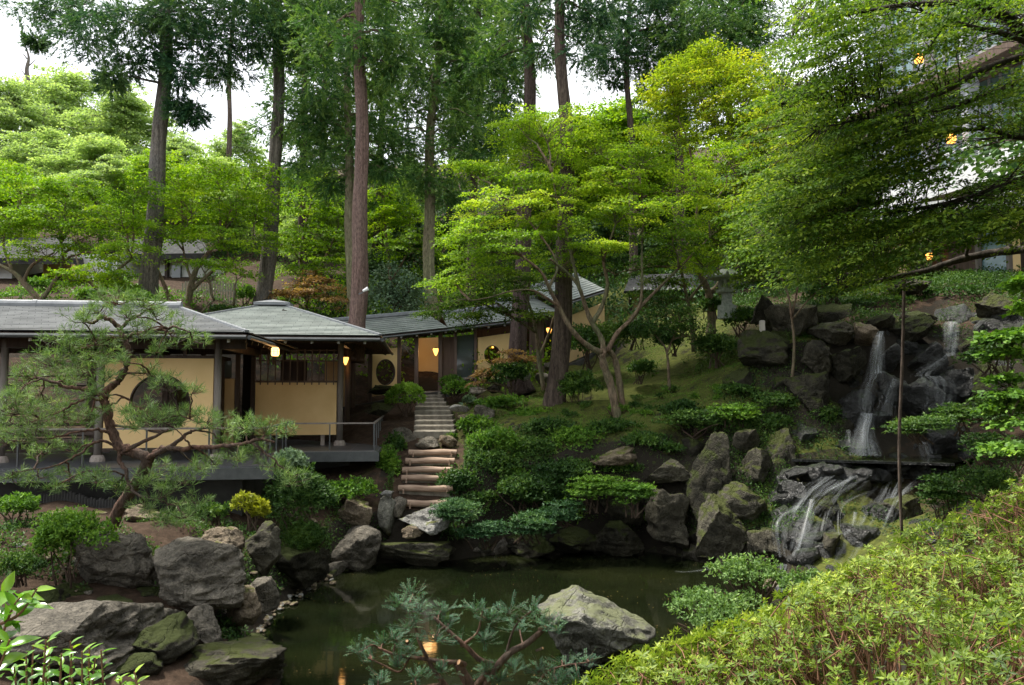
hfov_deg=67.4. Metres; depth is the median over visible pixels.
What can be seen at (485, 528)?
shrub
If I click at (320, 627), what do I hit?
pond water
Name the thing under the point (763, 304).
boulder
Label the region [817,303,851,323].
boulder
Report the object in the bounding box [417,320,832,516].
moss tufts
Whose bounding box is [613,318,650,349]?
shrub
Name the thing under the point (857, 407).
boulder
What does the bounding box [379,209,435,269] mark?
evergreen tree
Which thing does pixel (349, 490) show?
shrub
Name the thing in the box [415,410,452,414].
stone step
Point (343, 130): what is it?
cedar tree
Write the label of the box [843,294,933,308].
shrub
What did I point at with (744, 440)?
boulder
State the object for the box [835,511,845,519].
boulder
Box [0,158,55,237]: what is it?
broadleaf tree
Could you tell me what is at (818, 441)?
cliff ferns
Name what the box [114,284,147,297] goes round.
shrub
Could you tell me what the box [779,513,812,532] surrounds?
boulder
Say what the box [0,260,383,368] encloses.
slope cover
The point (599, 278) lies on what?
undergrowth
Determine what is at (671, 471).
boulder
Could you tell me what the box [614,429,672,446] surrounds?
shrub
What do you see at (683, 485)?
boulder
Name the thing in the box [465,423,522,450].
shrub
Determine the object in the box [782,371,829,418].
boulder
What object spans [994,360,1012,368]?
boulder
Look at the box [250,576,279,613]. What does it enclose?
boulder
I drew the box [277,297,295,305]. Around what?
shrub
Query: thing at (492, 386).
boulder
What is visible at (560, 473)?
shrub
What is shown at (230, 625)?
boulder
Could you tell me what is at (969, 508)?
boulder
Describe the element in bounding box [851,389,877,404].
boulder
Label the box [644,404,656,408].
fern
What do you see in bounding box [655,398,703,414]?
shrub
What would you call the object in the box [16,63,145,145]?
broadleaf tree
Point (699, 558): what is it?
boulder
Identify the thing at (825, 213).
maple tree
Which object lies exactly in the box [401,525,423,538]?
boulder
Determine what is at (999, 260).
window
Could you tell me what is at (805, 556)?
boulder
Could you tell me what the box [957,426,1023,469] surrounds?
shrub
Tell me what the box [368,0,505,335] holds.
cedar tree
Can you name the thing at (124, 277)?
shrub
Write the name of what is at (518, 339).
cedar tree
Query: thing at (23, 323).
garden hall
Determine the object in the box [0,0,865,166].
sky
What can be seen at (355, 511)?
boulder
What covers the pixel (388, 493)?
boulder
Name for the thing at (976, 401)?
shrub
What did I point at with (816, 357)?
boulder
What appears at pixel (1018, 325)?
boulder
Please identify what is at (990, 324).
boulder
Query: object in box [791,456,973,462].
pool water
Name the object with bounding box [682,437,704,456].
boulder
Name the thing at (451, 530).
shrub
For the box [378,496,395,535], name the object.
boulder
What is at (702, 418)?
shrub
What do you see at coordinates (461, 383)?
shrub
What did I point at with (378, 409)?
boulder
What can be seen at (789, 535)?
boulder
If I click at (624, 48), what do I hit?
cedar tree
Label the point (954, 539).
boulder
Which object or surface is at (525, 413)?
fern
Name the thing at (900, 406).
prop pole
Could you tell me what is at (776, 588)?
boulder
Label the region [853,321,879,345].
boulder
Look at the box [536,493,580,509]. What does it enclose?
shrub
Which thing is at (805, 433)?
boulder
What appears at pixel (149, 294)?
shrub
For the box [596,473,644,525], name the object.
boulder
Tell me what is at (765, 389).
boulder
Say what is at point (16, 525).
bank cover
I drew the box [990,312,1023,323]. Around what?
boulder
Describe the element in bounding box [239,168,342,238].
broadleaf tree
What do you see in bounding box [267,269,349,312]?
orange maple
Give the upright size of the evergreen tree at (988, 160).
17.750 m
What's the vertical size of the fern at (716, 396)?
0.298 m
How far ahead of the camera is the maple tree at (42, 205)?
27.77 m
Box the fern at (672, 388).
[660,385,678,392]
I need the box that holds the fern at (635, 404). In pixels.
[627,400,643,407]
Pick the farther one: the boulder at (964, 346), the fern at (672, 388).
the fern at (672, 388)
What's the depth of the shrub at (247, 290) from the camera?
29.54 m
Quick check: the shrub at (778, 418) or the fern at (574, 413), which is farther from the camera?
the fern at (574, 413)
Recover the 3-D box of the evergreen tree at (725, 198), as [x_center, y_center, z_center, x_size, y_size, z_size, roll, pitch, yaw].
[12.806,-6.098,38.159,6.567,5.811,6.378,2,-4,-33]
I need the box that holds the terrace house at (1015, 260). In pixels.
[845,191,1023,278]
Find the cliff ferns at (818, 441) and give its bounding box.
[681,281,1023,542]
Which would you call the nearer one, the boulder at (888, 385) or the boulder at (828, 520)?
the boulder at (828, 520)
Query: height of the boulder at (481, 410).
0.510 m
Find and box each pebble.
[84,590,92,594]
[250,571,257,575]
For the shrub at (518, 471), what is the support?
on the ground
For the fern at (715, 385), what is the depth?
20.81 m
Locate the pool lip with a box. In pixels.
[791,459,954,465]
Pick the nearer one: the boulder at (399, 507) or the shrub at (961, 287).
the boulder at (399, 507)
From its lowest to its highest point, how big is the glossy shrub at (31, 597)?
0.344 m
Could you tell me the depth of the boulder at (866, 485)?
17.25 m
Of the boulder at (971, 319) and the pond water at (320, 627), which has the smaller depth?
the pond water at (320, 627)
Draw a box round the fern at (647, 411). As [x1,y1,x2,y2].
[639,408,654,417]
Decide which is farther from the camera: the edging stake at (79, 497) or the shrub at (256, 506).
the edging stake at (79, 497)
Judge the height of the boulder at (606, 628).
1.290 m
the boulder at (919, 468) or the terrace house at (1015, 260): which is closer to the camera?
the boulder at (919, 468)
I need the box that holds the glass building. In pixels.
[847,0,1023,219]
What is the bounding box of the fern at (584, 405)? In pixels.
[580,403,589,409]
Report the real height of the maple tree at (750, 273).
5.971 m
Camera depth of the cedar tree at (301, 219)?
38.18 m
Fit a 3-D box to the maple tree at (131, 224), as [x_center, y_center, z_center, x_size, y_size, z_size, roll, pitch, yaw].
[-13.799,-3.333,26.183,4.269,5.274,3.040,2,-4,-23]
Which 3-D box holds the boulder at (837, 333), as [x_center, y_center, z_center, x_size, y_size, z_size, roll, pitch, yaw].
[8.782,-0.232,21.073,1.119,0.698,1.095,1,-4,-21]
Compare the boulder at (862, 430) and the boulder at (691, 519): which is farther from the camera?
the boulder at (862, 430)
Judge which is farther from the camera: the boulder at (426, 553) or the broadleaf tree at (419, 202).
the broadleaf tree at (419, 202)
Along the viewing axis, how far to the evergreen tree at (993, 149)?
26.66 m
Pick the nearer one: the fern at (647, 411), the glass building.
the fern at (647, 411)
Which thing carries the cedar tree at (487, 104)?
on the ground
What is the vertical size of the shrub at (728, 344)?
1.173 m
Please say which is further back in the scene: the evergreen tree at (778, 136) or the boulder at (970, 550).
the evergreen tree at (778, 136)
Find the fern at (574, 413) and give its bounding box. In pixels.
[564,410,579,416]
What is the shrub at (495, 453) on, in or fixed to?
on the ground
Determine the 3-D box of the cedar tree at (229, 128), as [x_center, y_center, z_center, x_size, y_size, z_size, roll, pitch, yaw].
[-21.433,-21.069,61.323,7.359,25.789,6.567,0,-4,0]
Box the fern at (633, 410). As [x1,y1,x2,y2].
[629,407,638,414]
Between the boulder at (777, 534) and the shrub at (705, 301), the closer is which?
the boulder at (777, 534)
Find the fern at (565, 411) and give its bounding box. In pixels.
[560,408,569,414]
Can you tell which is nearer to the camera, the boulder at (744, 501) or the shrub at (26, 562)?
the shrub at (26, 562)
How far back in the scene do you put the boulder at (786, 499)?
17.01 m
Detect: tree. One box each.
[0,0,290,296]
[0,72,74,173]
[0,125,79,236]
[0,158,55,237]
[0,169,140,299]
[0,279,318,531]
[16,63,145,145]
[19,48,39,131]
[23,132,145,251]
[39,169,176,299]
[56,83,195,195]
[96,148,229,251]
[120,150,299,312]
[150,131,215,211]
[186,152,261,251]
[194,0,364,304]
[202,118,268,204]
[226,40,231,182]
[230,0,369,288]
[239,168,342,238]
[254,0,428,316]
[259,1,372,276]
[259,166,367,306]
[278,189,372,259]
[280,0,453,363]
[336,0,430,253]
[343,187,420,250]
[343,577,602,684]
[367,176,463,309]
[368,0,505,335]
[368,248,401,287]
[368,260,433,314]
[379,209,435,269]
[394,155,424,217]
[406,0,499,249]
[407,262,572,390]
[414,100,791,417]
[419,0,541,305]
[420,214,482,278]
[429,0,601,395]
[468,1,548,275]
[477,209,533,263]
[480,108,622,253]
[490,100,667,253]
[505,0,639,406]
[538,255,572,279]
[553,87,727,262]
[555,211,628,280]
[565,0,703,279]
[581,214,737,351]
[617,0,766,271]
[618,29,850,334]
[623,191,707,268]
[625,284,718,389]
[638,0,800,272]
[669,174,752,254]
[700,161,832,243]
[701,195,927,376]
[702,0,1023,303]
[718,75,865,181]
[719,229,790,268]
[801,150,900,221]
[933,110,1023,198]
[940,141,1023,206]
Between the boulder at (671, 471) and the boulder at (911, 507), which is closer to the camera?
the boulder at (911, 507)
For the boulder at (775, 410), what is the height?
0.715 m
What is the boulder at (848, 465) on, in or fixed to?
on the ground
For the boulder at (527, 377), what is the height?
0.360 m
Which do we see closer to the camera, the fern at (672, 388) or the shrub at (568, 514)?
the shrub at (568, 514)
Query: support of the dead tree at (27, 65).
on the ground
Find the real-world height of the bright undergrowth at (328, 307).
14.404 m
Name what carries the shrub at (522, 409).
on the ground
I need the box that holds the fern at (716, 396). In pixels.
[709,393,724,399]
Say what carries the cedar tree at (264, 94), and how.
on the ground
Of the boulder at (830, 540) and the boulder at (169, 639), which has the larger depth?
the boulder at (830, 540)
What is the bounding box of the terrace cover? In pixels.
[732,263,1023,323]
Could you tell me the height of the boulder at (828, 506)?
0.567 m
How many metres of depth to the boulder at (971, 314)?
21.67 m
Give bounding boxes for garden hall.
[0,299,303,515]
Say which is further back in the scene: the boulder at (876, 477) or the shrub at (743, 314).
the shrub at (743, 314)
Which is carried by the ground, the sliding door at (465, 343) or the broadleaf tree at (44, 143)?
the broadleaf tree at (44, 143)
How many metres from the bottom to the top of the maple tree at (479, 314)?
3.738 m
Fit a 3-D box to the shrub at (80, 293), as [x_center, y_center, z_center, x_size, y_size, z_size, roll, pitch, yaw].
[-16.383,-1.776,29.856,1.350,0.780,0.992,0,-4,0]
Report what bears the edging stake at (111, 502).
on the ground
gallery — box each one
[332,273,604,408]
[624,271,785,313]
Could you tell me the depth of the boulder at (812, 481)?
17.59 m
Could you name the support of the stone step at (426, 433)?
on the ground
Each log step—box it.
[398,485,452,496]
[401,474,443,482]
[402,466,449,474]
[405,457,454,465]
[406,500,442,508]
[408,449,456,456]
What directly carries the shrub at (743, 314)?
on the ground
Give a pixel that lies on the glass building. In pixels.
(1002, 52)
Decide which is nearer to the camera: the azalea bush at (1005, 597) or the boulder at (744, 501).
the azalea bush at (1005, 597)
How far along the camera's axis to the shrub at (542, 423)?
19.81 m
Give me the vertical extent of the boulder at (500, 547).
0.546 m
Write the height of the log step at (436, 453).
0.285 m
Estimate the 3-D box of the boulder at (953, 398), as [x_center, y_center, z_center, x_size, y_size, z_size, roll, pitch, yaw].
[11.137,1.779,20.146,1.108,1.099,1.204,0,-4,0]
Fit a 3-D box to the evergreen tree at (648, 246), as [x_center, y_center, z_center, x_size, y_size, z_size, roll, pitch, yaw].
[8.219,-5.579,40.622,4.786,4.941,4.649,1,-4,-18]
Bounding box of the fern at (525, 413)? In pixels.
[517,411,534,415]
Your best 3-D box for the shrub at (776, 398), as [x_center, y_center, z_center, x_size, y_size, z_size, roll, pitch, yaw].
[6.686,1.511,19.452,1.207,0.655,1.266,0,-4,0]
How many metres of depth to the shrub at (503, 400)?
23.22 m
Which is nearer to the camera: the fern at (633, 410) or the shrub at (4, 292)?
the fern at (633, 410)
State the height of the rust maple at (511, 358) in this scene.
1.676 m
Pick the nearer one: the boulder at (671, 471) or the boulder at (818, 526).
the boulder at (818, 526)
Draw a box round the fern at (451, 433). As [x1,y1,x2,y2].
[447,430,457,438]
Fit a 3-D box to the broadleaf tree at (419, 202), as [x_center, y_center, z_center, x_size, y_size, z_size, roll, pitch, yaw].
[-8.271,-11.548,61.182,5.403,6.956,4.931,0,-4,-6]
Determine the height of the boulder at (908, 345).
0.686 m
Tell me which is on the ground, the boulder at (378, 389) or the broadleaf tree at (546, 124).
the broadleaf tree at (546, 124)
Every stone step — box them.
[413,429,456,437]
[414,424,455,430]
[415,406,449,409]
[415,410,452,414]
[415,414,453,419]
[415,419,454,424]
[417,402,447,405]
[418,395,443,397]
[421,398,445,401]
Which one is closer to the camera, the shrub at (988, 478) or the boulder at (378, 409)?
the shrub at (988, 478)
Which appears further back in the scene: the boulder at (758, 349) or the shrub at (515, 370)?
the shrub at (515, 370)
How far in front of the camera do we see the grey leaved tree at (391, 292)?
30.00 m
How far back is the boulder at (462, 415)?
21.64 m
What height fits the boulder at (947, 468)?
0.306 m
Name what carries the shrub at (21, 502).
on the ground
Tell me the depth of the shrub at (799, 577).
6.20 m
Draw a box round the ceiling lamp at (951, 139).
[946,116,955,143]
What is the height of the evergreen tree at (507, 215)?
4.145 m
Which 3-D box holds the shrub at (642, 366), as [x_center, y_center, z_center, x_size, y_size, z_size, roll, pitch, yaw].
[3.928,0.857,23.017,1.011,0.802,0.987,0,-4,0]
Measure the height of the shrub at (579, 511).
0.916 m
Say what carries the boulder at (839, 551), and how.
on the ground
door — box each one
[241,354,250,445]
[457,334,473,377]
[948,235,981,273]
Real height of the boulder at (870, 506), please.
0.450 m
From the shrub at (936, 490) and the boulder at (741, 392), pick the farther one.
the boulder at (741, 392)
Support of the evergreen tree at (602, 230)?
on the ground
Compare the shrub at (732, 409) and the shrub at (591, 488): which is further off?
the shrub at (732, 409)
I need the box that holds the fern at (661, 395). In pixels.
[653,391,665,399]
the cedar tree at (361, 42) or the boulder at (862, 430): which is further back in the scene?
the cedar tree at (361, 42)
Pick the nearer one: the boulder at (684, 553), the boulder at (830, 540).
the boulder at (830, 540)
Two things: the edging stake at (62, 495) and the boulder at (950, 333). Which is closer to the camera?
the edging stake at (62, 495)
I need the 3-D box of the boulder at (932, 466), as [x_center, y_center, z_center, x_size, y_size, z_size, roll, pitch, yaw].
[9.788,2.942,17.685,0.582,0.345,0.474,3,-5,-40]
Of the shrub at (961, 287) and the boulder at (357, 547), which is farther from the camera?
the shrub at (961, 287)
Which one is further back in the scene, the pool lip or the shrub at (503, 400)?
the shrub at (503, 400)
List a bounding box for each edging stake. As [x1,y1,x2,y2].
[60,490,63,500]
[69,491,72,501]
[78,493,81,503]
[90,497,92,506]
[107,497,110,507]
[110,498,113,507]
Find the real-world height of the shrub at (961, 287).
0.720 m
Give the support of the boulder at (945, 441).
on the ground
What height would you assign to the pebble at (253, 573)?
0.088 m
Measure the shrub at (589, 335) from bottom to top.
1.754 m
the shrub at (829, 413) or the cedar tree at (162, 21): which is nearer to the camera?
the shrub at (829, 413)
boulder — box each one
[0,600,180,679]
[6,659,63,681]
[16,585,70,603]
[57,581,92,595]
[70,530,158,587]
[82,511,107,514]
[96,594,133,601]
[113,652,163,676]
[124,504,162,521]
[132,611,199,664]
[136,586,159,596]
[152,536,245,611]
[184,636,287,684]
[187,603,222,644]
[200,526,244,549]
[225,619,239,631]
[226,585,261,628]
[245,521,280,575]
[248,632,268,639]
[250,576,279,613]
[276,538,330,587]
[329,561,348,574]
[329,569,336,576]
[331,525,380,570]
[337,496,372,526]
[364,403,393,415]
[367,385,399,394]
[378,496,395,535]
[378,541,455,565]
[380,490,393,497]
[391,427,416,441]
[393,496,406,517]
[398,502,450,535]
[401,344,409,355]
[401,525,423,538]
[448,404,469,411]
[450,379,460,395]
[458,414,474,418]
[470,387,485,395]
[474,404,494,418]
[478,542,489,555]
[482,544,496,553]
[487,382,501,393]
[493,537,507,553]
[506,532,556,557]
[518,374,530,380]
[535,373,547,383]
[537,585,655,666]
[544,362,549,370]
[549,526,596,552]
[590,446,636,466]
[594,520,644,556]
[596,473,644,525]
[644,459,689,484]
[645,488,689,548]
[662,545,675,554]
[680,481,686,492]
[681,548,689,558]
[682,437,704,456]
[686,432,731,522]
[687,511,695,522]
[688,529,696,541]
[688,544,697,560]
[696,493,746,557]
[697,556,708,560]
[715,555,733,565]
[717,481,767,521]
[722,368,755,385]
[732,429,759,452]
[737,329,790,368]
[737,447,771,483]
[738,386,760,397]
[747,529,779,557]
[751,295,772,324]
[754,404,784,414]
[756,387,771,404]
[760,520,774,528]
[760,527,781,540]
[762,579,781,591]
[763,428,796,477]
[764,301,817,336]
[765,324,771,331]
[768,485,808,509]
[768,504,802,526]
[772,376,785,389]
[773,475,781,483]
[776,479,807,505]
[777,330,791,339]
[779,424,792,434]
[779,468,796,480]
[779,509,799,529]
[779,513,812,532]
[781,526,806,545]
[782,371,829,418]
[783,538,823,549]
[784,466,807,479]
[784,547,820,565]
[788,369,803,375]
[792,421,818,441]
[794,439,809,448]
[801,340,831,372]
[804,468,823,482]
[804,564,819,571]
[805,461,828,480]
[805,533,822,541]
[806,321,853,345]
[809,480,827,482]
[811,521,830,532]
[814,495,839,518]
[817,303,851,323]
[817,529,839,546]
[819,548,831,558]
[821,531,840,556]
[823,464,844,476]
[824,516,834,528]
[825,565,834,570]
[828,399,842,418]
[829,346,866,382]
[832,418,854,429]
[832,463,852,467]
[832,467,855,480]
[833,435,874,456]
[834,547,846,555]
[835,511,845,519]
[837,389,874,427]
[839,523,879,546]
[844,468,868,483]
[844,480,871,490]
[848,323,864,341]
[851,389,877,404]
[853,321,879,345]
[853,465,873,478]
[855,428,866,435]
[856,436,878,451]
[861,503,876,514]
[866,313,895,327]
[869,467,880,481]
[869,504,896,522]
[870,411,891,427]
[873,467,890,483]
[875,371,911,401]
[875,389,887,401]
[879,464,911,474]
[880,343,900,371]
[880,470,894,481]
[881,494,923,519]
[886,278,932,295]
[887,313,935,341]
[888,377,947,418]
[889,452,907,456]
[895,339,922,349]
[899,311,937,320]
[904,348,912,355]
[906,465,929,478]
[908,341,948,376]
[908,519,919,523]
[910,344,926,355]
[911,471,924,478]
[913,536,936,548]
[914,518,947,538]
[921,467,940,477]
[923,375,938,387]
[924,423,969,454]
[928,465,940,468]
[932,533,967,546]
[934,303,970,322]
[936,367,974,401]
[937,307,970,321]
[937,469,946,475]
[940,466,964,474]
[941,331,961,336]
[941,547,975,559]
[943,343,962,351]
[943,393,960,405]
[946,365,954,370]
[950,503,973,511]
[957,337,984,361]
[958,446,976,457]
[967,312,976,317]
[969,317,987,321]
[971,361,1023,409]
[973,318,1003,332]
[975,291,1021,317]
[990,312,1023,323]
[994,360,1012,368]
[998,320,1023,329]
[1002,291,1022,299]
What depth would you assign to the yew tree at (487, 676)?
6.04 m
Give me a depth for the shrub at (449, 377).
26.32 m
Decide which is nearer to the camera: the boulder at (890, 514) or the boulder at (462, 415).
the boulder at (890, 514)
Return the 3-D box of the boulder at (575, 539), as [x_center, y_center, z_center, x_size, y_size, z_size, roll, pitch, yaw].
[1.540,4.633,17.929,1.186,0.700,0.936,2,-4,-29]
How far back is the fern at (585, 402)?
21.93 m
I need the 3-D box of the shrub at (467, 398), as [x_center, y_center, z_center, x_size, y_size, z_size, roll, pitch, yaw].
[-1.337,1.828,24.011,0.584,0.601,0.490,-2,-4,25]
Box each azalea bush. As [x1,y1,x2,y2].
[568,581,1023,684]
[621,526,1007,684]
[879,475,1023,684]
[920,529,1023,684]
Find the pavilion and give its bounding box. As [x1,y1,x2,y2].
[126,300,393,470]
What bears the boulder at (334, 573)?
on the ground
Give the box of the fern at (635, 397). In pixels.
[629,394,644,400]
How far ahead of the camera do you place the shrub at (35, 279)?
33.18 m
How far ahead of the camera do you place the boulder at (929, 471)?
17.32 m
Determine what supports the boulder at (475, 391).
on the ground
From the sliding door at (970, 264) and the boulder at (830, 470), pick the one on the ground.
the boulder at (830, 470)
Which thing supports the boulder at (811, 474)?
on the ground
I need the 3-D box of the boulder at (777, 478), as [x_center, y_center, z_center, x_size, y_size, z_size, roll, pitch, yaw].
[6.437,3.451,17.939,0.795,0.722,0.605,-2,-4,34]
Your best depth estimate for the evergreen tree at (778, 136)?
50.40 m
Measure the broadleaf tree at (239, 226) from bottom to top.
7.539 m
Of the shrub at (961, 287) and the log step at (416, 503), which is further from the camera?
the shrub at (961, 287)
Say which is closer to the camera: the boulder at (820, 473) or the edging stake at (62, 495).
the edging stake at (62, 495)
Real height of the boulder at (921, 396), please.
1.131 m
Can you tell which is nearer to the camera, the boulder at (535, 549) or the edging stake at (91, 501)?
the edging stake at (91, 501)
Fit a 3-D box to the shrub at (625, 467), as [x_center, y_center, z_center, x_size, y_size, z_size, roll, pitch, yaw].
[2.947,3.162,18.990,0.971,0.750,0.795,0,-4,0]
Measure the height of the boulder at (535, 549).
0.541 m
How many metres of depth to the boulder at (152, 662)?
8.87 m
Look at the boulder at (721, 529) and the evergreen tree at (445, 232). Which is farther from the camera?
the evergreen tree at (445, 232)
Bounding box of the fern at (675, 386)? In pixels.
[661,384,680,392]
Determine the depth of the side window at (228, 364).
19.50 m
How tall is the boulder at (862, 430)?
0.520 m
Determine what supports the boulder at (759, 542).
on the ground
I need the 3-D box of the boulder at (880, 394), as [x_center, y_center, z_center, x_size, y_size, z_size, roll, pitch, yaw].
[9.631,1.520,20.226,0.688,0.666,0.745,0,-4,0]
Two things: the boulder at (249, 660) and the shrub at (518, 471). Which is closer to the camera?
the boulder at (249, 660)
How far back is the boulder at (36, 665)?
8.53 m
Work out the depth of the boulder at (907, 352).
20.72 m
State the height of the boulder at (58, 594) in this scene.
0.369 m
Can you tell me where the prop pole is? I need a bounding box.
[898,272,911,543]
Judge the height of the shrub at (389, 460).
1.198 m
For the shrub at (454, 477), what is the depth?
18.15 m
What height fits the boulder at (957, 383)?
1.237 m
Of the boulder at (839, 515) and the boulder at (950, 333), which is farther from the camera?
the boulder at (950, 333)
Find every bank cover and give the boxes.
[0,486,378,640]
[377,374,814,541]
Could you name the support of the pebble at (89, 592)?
on the ground
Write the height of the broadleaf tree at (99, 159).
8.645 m
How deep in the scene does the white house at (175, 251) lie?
39.73 m
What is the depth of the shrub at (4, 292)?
30.89 m
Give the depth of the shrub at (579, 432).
19.32 m
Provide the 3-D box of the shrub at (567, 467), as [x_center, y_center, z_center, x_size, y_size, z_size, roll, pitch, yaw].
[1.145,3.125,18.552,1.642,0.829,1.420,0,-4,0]
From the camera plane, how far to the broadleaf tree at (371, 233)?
46.24 m
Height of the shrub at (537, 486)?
1.140 m
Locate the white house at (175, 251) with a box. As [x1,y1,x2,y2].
[0,237,231,278]
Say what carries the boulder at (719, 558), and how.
on the ground
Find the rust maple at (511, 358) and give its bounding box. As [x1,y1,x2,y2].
[464,348,536,397]
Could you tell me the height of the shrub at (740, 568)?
0.514 m
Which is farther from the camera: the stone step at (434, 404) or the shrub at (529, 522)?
the stone step at (434, 404)
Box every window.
[172,265,181,277]
[225,361,231,376]
[981,232,1006,271]
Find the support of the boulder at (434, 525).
on the ground
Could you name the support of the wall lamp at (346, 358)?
attached to the pavilion
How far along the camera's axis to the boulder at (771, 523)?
16.80 m
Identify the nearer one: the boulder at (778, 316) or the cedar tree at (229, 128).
the boulder at (778, 316)
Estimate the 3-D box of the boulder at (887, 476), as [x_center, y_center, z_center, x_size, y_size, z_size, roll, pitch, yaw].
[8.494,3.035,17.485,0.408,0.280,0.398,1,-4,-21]
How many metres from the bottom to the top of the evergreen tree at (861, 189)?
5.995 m
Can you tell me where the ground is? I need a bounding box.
[0,135,1023,684]
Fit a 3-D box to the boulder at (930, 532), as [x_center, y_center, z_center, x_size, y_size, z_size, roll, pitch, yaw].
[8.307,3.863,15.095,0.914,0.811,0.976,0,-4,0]
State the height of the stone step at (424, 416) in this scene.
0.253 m
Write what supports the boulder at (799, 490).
on the ground
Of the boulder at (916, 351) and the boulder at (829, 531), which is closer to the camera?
the boulder at (829, 531)
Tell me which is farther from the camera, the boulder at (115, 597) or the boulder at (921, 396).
the boulder at (921, 396)
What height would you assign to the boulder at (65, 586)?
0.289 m
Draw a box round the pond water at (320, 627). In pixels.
[260,550,886,684]
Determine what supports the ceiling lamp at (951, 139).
hanging from the glass building
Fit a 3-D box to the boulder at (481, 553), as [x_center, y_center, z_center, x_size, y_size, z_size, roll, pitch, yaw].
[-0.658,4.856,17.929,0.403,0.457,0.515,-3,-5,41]
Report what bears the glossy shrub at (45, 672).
on the ground
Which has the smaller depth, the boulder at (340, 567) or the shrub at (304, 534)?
the shrub at (304, 534)
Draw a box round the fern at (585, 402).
[576,400,592,405]
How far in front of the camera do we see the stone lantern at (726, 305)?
24.55 m
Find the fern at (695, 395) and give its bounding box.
[687,392,699,398]
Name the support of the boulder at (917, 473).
on the ground
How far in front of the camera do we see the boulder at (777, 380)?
20.05 m
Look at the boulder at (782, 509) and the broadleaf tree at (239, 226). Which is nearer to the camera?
the boulder at (782, 509)
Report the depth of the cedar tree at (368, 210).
44.38 m
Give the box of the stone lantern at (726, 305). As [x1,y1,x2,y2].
[708,255,744,319]
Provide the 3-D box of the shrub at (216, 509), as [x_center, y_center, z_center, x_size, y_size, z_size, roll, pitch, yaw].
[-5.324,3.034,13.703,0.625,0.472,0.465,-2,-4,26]
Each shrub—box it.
[0,290,26,296]
[0,490,41,526]
[0,549,47,587]
[0,571,54,676]
[3,630,117,684]
[19,275,61,289]
[25,504,120,587]
[68,288,107,298]
[86,664,148,684]
[92,270,128,289]
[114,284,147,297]
[120,288,157,300]
[197,500,232,525]
[208,303,237,311]
[229,490,271,531]
[233,283,255,306]
[261,461,339,528]
[273,445,309,475]
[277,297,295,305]
[279,516,338,552]
[329,474,380,503]
[375,443,402,475]
[383,430,407,450]
[384,380,426,416]
[427,495,485,531]
[428,465,484,497]
[437,373,464,389]
[438,520,466,540]
[440,379,476,400]
[453,518,509,550]
[454,446,527,477]
[455,413,497,436]
[455,489,501,513]
[459,392,476,405]
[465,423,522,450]
[468,393,530,408]
[478,359,535,395]
[495,470,576,513]
[496,465,530,481]
[503,508,561,543]
[507,435,561,457]
[510,405,558,414]
[520,415,581,435]
[526,454,593,485]
[533,497,587,527]
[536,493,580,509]
[538,458,576,485]
[544,421,606,451]
[556,368,603,402]
[557,506,597,523]
[562,469,641,513]
[571,319,635,369]
[581,450,630,471]
[586,416,646,436]
[606,403,628,415]
[611,476,657,518]
[612,462,646,473]
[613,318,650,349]
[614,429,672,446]
[626,358,658,383]
[649,323,687,356]
[650,408,745,438]
[651,438,687,453]
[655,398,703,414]
[663,581,771,664]
[690,329,737,368]
[695,295,721,319]
[702,551,787,612]
[706,401,766,427]
[713,380,761,396]
[721,305,756,336]
[747,411,795,427]
[748,389,797,409]
[776,565,835,607]
[801,281,860,304]
[811,403,845,423]
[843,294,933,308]
[871,412,959,444]
[911,468,978,524]
[923,282,1003,296]
[926,401,1015,436]
[938,464,1023,509]
[951,343,1023,376]
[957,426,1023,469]
[964,394,1017,419]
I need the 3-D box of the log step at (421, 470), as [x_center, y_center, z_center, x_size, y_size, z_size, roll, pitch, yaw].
[-2.083,3.206,19.116,1.250,0.285,0.582,0,-4,0]
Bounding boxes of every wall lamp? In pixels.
[344,356,348,364]
[433,347,437,355]
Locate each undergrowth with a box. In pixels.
[108,146,991,364]
[271,216,551,396]
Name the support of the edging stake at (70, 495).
on the ground
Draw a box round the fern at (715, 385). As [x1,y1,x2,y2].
[708,383,721,389]
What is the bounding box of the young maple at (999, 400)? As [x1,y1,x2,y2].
[966,270,1023,477]
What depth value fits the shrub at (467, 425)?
20.86 m
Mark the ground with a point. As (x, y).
(394, 417)
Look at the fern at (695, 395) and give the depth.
20.82 m
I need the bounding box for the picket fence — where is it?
[182,281,238,304]
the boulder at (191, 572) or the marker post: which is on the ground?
the boulder at (191, 572)
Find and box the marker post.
[759,320,764,331]
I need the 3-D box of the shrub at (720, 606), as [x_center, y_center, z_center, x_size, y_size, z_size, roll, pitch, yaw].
[1.686,2.250,6.123,0.871,0.591,0.917,0,-4,0]
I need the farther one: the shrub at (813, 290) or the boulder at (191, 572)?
the shrub at (813, 290)
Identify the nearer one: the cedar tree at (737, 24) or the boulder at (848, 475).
the boulder at (848, 475)
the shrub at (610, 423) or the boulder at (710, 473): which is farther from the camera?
the shrub at (610, 423)
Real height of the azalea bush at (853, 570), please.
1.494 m
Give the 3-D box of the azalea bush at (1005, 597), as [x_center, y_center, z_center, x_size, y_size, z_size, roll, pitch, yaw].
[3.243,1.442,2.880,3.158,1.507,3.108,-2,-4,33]
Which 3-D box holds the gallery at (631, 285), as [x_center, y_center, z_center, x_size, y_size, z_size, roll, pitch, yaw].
[8.619,-2.219,33.351,8.097,2.344,2.024,1,-4,-8]
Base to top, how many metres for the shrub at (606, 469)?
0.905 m
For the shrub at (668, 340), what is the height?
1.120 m
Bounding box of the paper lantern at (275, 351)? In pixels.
[271,341,279,355]

